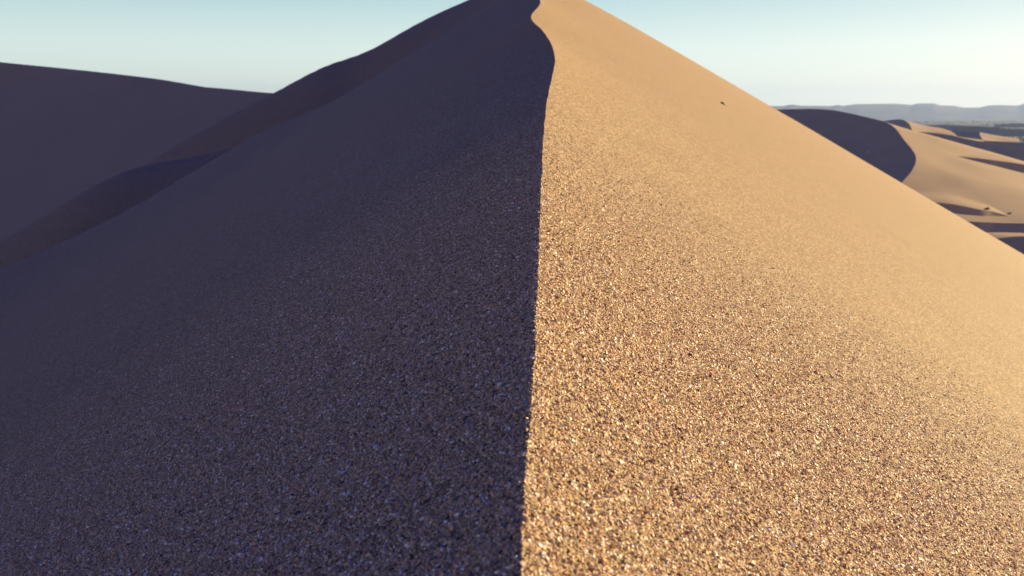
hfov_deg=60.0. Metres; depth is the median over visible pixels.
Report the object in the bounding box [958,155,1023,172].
dune
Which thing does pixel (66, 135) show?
dune
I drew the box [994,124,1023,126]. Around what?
dune
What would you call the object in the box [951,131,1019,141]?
dune
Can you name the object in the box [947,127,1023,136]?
dune
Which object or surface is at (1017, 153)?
dune
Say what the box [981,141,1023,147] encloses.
dune
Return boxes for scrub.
[914,120,1023,141]
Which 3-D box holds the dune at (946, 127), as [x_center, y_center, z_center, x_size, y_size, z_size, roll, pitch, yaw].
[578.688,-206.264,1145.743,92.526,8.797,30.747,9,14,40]
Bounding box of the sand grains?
[0,108,1023,575]
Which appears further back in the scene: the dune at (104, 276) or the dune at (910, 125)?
the dune at (910, 125)
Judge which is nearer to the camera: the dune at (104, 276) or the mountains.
the dune at (104, 276)
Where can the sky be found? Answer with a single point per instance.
(960, 53)
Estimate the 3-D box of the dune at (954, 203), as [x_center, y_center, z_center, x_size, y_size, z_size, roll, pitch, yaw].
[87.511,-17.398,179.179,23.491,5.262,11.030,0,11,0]
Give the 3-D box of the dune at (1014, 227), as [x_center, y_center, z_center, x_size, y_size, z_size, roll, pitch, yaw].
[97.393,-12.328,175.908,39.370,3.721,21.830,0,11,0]
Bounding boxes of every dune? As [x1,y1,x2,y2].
[0,0,1023,575]
[0,62,272,240]
[778,109,1023,222]
[883,119,955,135]
[913,189,1008,215]
[921,132,1023,160]
[925,125,998,129]
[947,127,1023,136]
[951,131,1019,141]
[951,135,983,141]
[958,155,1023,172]
[967,221,1023,232]
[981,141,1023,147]
[986,232,1023,253]
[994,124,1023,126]
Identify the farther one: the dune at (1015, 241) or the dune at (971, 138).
the dune at (971, 138)
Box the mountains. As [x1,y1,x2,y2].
[771,103,1023,118]
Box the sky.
[0,0,1023,107]
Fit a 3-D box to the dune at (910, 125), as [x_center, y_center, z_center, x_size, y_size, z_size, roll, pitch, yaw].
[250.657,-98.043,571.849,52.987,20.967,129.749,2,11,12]
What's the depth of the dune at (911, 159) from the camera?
212.81 m
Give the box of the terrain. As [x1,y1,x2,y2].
[877,119,1023,141]
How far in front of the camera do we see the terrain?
4016.81 m
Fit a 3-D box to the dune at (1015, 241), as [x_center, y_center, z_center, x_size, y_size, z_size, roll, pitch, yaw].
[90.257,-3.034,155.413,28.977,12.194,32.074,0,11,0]
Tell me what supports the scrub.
on the terrain
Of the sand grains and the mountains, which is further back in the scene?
the mountains

